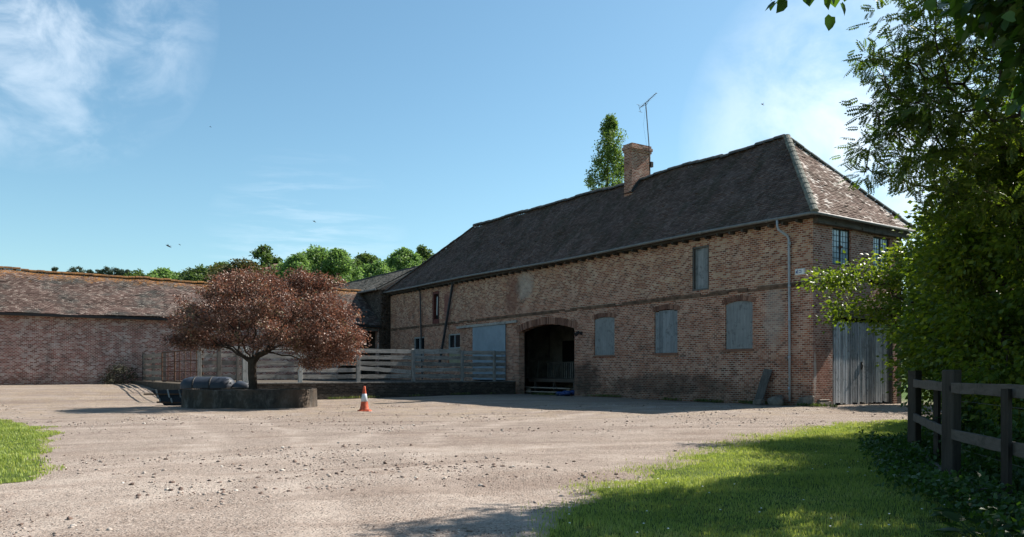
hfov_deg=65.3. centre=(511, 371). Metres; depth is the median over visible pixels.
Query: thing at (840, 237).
leaded window
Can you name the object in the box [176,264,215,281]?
broadleaf tree
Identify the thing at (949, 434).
post and rail fence
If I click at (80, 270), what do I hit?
pine tree
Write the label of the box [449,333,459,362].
yard window
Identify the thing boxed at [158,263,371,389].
copper tree
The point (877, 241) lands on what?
leaded window
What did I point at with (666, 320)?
boarded window
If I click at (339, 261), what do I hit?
broadleaf tree
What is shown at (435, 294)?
slit window
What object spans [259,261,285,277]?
broadleaf tree
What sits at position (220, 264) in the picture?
broadleaf tree
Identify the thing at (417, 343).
yard window
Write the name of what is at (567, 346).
inner door
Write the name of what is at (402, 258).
broadleaf tree
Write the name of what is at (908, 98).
rowan tree
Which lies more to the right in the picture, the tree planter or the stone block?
the stone block
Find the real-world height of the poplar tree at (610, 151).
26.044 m
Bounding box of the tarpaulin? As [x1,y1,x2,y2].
[556,390,573,395]
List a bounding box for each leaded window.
[832,228,848,265]
[873,236,888,271]
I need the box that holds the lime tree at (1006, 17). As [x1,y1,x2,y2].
[765,0,1023,119]
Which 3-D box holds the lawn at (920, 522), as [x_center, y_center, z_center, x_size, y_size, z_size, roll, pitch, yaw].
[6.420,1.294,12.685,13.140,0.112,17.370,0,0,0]
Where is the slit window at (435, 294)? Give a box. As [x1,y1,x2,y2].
[433,291,438,323]
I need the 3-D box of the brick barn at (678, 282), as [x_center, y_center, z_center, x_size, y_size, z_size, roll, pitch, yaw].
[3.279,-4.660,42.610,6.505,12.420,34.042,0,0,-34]
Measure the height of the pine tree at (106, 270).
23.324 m
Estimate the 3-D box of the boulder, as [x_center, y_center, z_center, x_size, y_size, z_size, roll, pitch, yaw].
[9.309,1.074,28.233,0.444,0.494,0.796,0,0,-34]
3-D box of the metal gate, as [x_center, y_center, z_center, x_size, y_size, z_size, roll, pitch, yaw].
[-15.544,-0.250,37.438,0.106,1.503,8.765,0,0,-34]
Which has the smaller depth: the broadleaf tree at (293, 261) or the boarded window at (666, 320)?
the boarded window at (666, 320)
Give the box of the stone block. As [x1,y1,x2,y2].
[753,399,764,404]
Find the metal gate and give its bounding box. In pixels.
[161,349,202,381]
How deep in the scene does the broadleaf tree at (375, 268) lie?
113.62 m
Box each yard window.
[414,337,423,361]
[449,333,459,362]
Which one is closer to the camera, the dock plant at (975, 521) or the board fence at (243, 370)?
the dock plant at (975, 521)
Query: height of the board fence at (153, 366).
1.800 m
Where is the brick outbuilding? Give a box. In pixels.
[334,266,416,379]
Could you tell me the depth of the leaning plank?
28.73 m
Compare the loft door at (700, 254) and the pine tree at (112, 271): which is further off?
the pine tree at (112, 271)
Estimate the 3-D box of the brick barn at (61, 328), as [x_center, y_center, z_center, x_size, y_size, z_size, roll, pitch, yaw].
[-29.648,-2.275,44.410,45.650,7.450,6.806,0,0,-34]
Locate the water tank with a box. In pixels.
[180,376,234,388]
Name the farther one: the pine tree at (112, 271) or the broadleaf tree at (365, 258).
the pine tree at (112, 271)
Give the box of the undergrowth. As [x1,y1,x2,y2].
[854,394,1023,536]
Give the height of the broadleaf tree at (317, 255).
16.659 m
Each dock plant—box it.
[930,489,1002,526]
[931,511,1023,536]
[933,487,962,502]
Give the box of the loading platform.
[131,379,515,399]
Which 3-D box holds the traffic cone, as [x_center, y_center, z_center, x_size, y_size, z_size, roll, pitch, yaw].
[-4.731,0.865,25.600,0.420,0.800,0.420,0,0,0]
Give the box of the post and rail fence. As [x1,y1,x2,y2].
[907,370,1023,514]
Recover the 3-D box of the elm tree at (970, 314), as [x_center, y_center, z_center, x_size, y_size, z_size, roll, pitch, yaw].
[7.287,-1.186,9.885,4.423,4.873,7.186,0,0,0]
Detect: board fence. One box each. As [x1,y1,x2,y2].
[142,351,165,381]
[197,346,504,382]
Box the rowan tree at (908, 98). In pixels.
[830,0,1023,255]
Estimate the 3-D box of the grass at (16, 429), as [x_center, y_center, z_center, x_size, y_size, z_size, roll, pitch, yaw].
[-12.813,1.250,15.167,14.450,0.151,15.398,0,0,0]
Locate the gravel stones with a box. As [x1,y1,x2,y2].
[0,403,932,536]
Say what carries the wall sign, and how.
attached to the brick barn at (678, 282)
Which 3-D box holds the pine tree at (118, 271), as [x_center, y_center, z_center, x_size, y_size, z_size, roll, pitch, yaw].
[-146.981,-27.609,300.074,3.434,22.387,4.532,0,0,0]
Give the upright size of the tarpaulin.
0.327 m
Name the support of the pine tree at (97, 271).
on the hill
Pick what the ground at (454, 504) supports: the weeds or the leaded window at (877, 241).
the weeds
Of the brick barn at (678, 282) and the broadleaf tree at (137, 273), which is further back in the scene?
the broadleaf tree at (137, 273)
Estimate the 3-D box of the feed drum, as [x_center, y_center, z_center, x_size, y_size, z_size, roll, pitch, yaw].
[-10.653,0.748,31.260,0.660,0.773,1.109,0,0,-41]
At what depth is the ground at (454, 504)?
12.10 m
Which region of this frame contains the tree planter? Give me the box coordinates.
[181,388,317,408]
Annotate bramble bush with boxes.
[94,362,138,383]
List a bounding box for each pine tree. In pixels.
[71,266,85,272]
[92,269,102,273]
[100,266,111,274]
[109,267,117,277]
[116,269,124,275]
[121,269,130,275]
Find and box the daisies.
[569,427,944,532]
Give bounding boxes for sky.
[0,0,1019,315]
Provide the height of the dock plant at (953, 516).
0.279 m
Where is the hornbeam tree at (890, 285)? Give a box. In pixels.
[796,126,1023,385]
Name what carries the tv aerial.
attached to the brick barn at (678, 282)
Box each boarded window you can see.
[593,317,614,356]
[653,310,677,354]
[723,301,753,351]
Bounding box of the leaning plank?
[755,368,772,398]
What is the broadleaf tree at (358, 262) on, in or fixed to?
on the hill
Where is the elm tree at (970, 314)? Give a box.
[866,101,1023,440]
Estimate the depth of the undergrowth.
8.36 m
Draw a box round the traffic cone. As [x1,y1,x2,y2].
[357,386,371,410]
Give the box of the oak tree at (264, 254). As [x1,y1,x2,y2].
[249,244,282,266]
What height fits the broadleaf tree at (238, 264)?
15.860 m
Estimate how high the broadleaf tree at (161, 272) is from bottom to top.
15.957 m
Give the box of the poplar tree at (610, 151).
[583,113,628,190]
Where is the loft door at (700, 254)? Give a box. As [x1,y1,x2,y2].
[692,245,708,290]
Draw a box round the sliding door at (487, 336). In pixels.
[456,320,516,379]
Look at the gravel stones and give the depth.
11.26 m
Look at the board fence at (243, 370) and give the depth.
38.04 m
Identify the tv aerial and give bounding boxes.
[637,93,656,174]
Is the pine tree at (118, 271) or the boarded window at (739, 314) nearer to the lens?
the boarded window at (739, 314)
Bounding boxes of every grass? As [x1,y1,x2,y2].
[0,419,65,484]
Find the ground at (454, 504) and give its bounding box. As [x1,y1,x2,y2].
[0,384,941,536]
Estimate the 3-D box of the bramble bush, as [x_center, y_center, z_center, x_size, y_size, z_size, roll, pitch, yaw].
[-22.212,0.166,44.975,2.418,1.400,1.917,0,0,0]
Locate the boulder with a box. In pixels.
[767,395,783,405]
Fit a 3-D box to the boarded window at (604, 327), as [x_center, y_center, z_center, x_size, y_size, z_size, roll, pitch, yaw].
[4.206,-1.573,36.401,0.125,1.815,1.510,0,0,-34]
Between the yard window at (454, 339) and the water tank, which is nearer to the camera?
the water tank
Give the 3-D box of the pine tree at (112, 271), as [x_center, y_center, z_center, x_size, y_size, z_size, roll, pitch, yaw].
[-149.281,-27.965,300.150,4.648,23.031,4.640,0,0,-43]
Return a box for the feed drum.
[232,381,248,387]
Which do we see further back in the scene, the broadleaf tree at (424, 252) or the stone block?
the broadleaf tree at (424, 252)
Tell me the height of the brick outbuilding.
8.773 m
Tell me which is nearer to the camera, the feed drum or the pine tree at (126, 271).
the feed drum
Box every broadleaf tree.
[125,269,145,279]
[146,267,178,279]
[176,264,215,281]
[205,257,269,283]
[205,261,231,272]
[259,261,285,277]
[275,252,319,280]
[300,243,336,279]
[315,248,364,285]
[348,258,363,280]
[354,251,378,265]
[361,258,396,277]
[386,247,421,269]
[416,244,433,262]
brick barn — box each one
[0,266,380,384]
[383,134,916,406]
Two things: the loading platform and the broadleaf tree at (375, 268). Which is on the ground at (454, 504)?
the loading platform
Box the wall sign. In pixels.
[795,268,804,275]
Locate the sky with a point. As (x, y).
(388, 126)
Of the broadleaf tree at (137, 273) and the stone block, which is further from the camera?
the broadleaf tree at (137, 273)
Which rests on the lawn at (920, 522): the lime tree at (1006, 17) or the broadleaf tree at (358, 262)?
the lime tree at (1006, 17)
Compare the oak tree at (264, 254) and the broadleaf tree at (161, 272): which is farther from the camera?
the oak tree at (264, 254)
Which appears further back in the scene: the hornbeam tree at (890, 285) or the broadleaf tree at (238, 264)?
the broadleaf tree at (238, 264)
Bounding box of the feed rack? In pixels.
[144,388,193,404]
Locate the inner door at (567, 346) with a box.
[562,340,573,377]
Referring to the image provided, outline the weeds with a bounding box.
[328,392,837,406]

